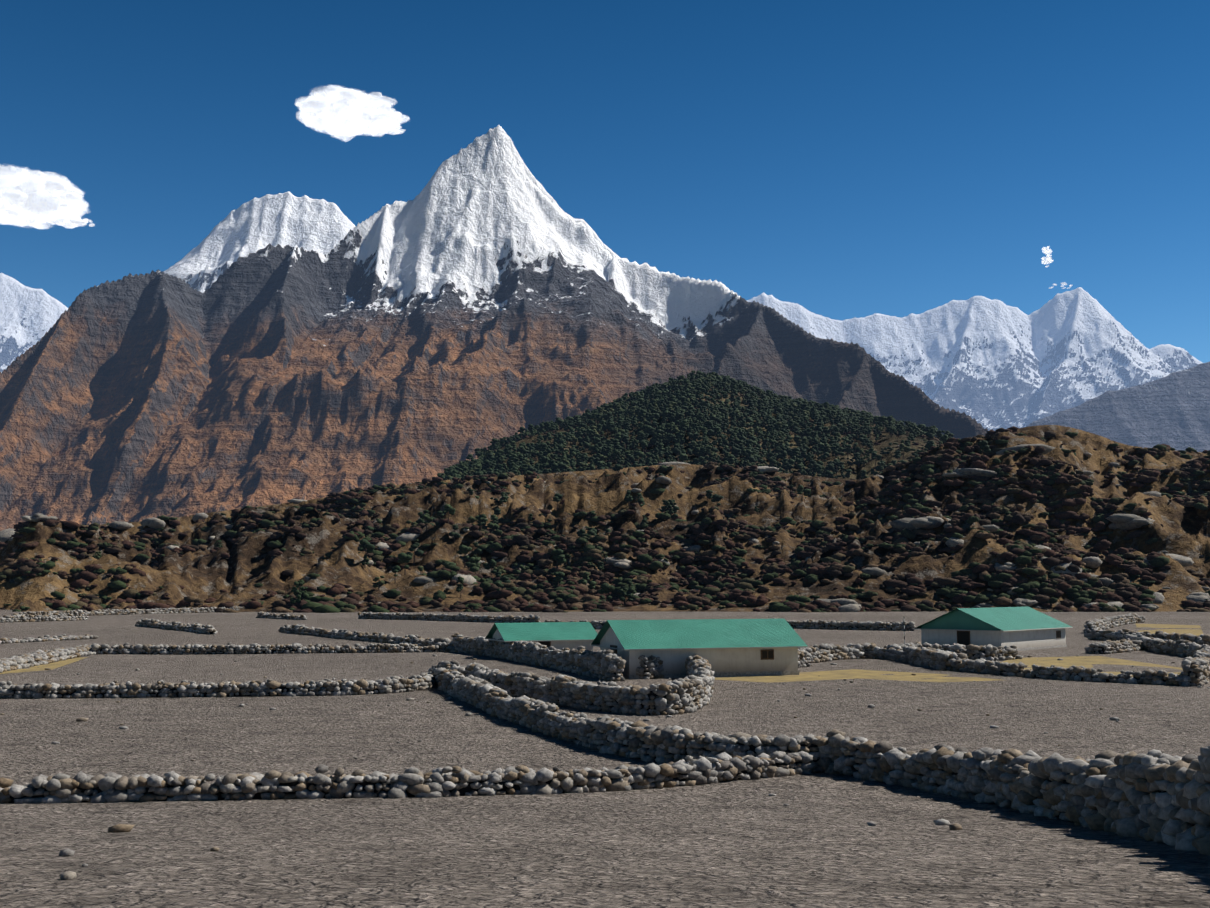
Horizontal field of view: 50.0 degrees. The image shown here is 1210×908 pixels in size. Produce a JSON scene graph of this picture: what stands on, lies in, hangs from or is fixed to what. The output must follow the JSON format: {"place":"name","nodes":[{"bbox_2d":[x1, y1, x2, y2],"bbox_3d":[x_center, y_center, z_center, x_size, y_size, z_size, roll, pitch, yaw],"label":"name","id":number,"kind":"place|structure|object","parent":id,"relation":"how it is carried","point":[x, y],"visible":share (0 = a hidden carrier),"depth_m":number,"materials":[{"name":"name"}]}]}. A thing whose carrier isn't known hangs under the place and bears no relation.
{"place":"outdoors","nodes":[
{"label":"outdoors","id":0,"kind":"place"},
{"bbox_2d":[0,273,67,372],"bbox_3d":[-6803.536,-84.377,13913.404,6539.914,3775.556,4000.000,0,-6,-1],"label":"snowy mountain","id":1,"kind":"structure","parent":0,"point":[29,317],"depth_m":13789.88,"materials":[{"name":"white snow"}]},
{"bbox_2d":[0,165,90,229],"bbox_3d":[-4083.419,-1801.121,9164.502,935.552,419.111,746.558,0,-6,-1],"label":"cloud","id":2,"kind":"structure","parent":0,"point":[31,198],"depth_m":8919.78,"materials":[{"name":"white"}]},
{"bbox_2d":[42,217,94,228],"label":"cloud","id":3,"kind":"structure","parent":0,"point":[70,222],"depth_m":9145.96,"materials":[{"name":"white"}]},
{"bbox_2d":[163,192,354,292],"bbox_3d":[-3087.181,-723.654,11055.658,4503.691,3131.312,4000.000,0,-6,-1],"label":"snow cap","id":4,"kind":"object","parent":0,"point":[255,225],"depth_m":10906.25,"materials":[{"name":"white snow"}]},
{"bbox_2d":[296,84,409,141],"bbox_3d":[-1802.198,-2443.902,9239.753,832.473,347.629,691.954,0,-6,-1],"label":"cloud","id":5,"kind":"structure","parent":0,"point":[346,114],"depth_m":9109.61,"materials":[{"name":"white"}]},
{"bbox_2d":[364,123,404,134],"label":"cloud","id":6,"kind":"structure","parent":0,"point":[398,129],"depth_m":9294.75,"materials":[{"name":"white"}]},
{"bbox_2d":[0,125,992,530],"bbox_3d":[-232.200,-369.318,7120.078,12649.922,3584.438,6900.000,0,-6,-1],"label":"mountain massif","id":7,"kind":"structure","parent":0,"point":[482,291],"depth_m":6588.46,"materials":[{"name":"brown stone"}]},
{"bbox_2d":[0,609,1209,907],"bbox_3d":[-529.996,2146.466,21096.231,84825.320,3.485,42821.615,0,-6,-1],"label":"terrain","id":8,"kind":"structure","parent":0,"point":[816,843],"depth_m":29.23,"materials":[{"name":"soil"}]},
{"bbox_2d":[0,657,87,673],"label":"grass patch","id":9,"kind":"object","parent":8,"relation":"on","point":[53,665],"visible":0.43,"depth_m":85.02,"materials":[{"name":"beige plant"}]},
{"bbox_2d":[485,622,597,659],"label":"house","id":10,"kind":"structure","parent":8,"relation":"on","point":[569,635],"depth_m":94.74,"materials":[{"name":"paint"}]},
{"bbox_2d":[0,609,1208,825],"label":"stone wall","id":11,"kind":"structure","parent":8,"relation":"on","point":[364,783],"depth_m":36.47,"materials":[{"name":"grey stone"}]},
{"bbox_2d":[0,667,1209,855],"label":"angular stone walls","id":12,"kind":"structure","parent":8,"relation":"on","point":[1104,795],"depth_m":30.56,"materials":[{"name":"grey stone"}]},
{"bbox_2d":[0,606,1209,714],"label":"stone walls","id":13,"kind":"structure","parent":8,"relation":"on","point":[696,684],"depth_m":81.45,"materials":[{"name":"grey stone"}]},
{"bbox_2d":[0,663,1209,848],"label":"wall stones","id":14,"kind":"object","parent":8,"relation":"on","point":[62,788],"visible":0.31,"depth_m":29.98,"materials":[{"name":"grey stone"}]},
{"bbox_2d":[0,650,1209,879],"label":"loose stones","id":15,"kind":"object","parent":8,"relation":"on","point":[118,828],"visible":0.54,"depth_m":23.54,"materials":[{"name":"grey stone"}]},
{"bbox_2d":[591,619,807,678],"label":"house","id":16,"kind":"structure","parent":8,"relation":"on","point":[743,647],"depth_m":76.03,"materials":[{"name":"paint"}]},
{"bbox_2d":[314,604,1116,612],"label":"field edge shrubs","id":17,"kind":"object","parent":8,"relation":"on","point":[325,608],"visible":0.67,"depth_m":258.82,"materials":[{"name":"plant"}]},
{"bbox_2d":[715,669,999,682],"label":"grass patch","id":18,"kind":"object","parent":8,"relation":"on","point":[853,674],"visible":0.88,"depth_m":74.77,"materials":[{"name":"beige plant"}]},
{"bbox_2d":[914,607,1072,650],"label":"house","id":19,"kind":"structure","parent":8,"relation":"on","point":[1024,628],"depth_m":106.15,"materials":[{"name":"paint"}]},
{"bbox_2d":[1000,656,1182,675],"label":"grass patch","id":20,"kind":"object","parent":8,"relation":"on","point":[1069,661],"visible":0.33,"depth_m":89.40,"materials":[{"name":"beige plant"}]},
{"bbox_2d":[1135,623,1202,635],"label":"grass patch","id":21,"kind":"object","parent":8,"relation":"on","point":[1197,632],"visible":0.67,"depth_m":156.63,"materials":[{"name":"beige plant"}]},
{"bbox_2d":[0,425,1209,611],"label":"hillside terrain","id":22,"kind":"structure","parent":0,"point":[1183,531],"depth_m":343.92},
{"bbox_2d":[93,499,679,608],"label":"shrubs","id":23,"kind":"object","parent":22,"relation":"on","point":[669,504],"visible":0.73,"depth_m":330.18,"materials":[{"name":"green plant"}]},
{"bbox_2d":[0,426,1209,612],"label":"hillside shrubs","id":24,"kind":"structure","parent":22,"relation":"on","point":[1131,597],"depth_m":327.45,"materials":[{"name":"green plant"}]},
{"bbox_2d":[0,441,1209,611],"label":"hillside boulders","id":25,"kind":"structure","parent":22,"relation":"on","point":[1096,562],"depth_m":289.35,"materials":[{"name":"stone"}]},
{"bbox_2d":[358,440,990,602],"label":"hillside junipers","id":26,"kind":"object","parent":22,"relation":"on","point":[472,563],"visible":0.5,"depth_m":330.95,"materials":[{"name":"green plant"}]},
{"bbox_2d":[0,0,1209,362],"label":"sky","id":27,"kind":"structure","parent":0,"point":[841,160],"materials":[{"name":"blue"}]},
{"bbox_2d":[437,370,953,479],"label":"hill conifers","id":28,"kind":"object","parent":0,"point":[785,409],"visible":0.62,"depth_m":697.22,"materials":[{"name":"green plant"}]},
{"bbox_2d":[488,387,938,479],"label":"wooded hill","id":29,"kind":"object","parent":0,"point":[885,441],"visible":0.06,"depth_m":675.24,"materials":[{"name":"green plant"}]},
{"bbox_2d":[467,384,943,476],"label":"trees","id":30,"kind":"object","parent":29,"relation":"on","point":[847,433],"depth_m":690.53,"materials":[{"name":"green plant"}]},
{"bbox_2d":[746,287,1201,430],"bbox_3d":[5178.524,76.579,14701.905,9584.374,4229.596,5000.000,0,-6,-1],"label":"snowy mountain range","id":31,"kind":"structure","parent":0,"point":[990,364],"depth_m":14677.02,"materials":[{"name":"white snow"}]},
{"bbox_2d":[1041,246,1052,266],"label":"cloud","id":32,"kind":"structure","parent":0,"point":[1047,251],"depth_m":14395.67,"materials":[{"name":"white"}]},
{"bbox_2d":[1049,282,1071,288],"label":"cloud","id":33,"kind":"structure","parent":0,"point":[1063,283],"depth_m":14388.37,"materials":[{"name":"white"}]},
{"bbox_2d":[1026,361,1209,451],"bbox_3d":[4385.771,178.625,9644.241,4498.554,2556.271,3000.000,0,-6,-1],"label":"mountain slope","id":34,"kind":"structure","parent":0,"point":[1172,410],"depth_m":9499.80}
]}

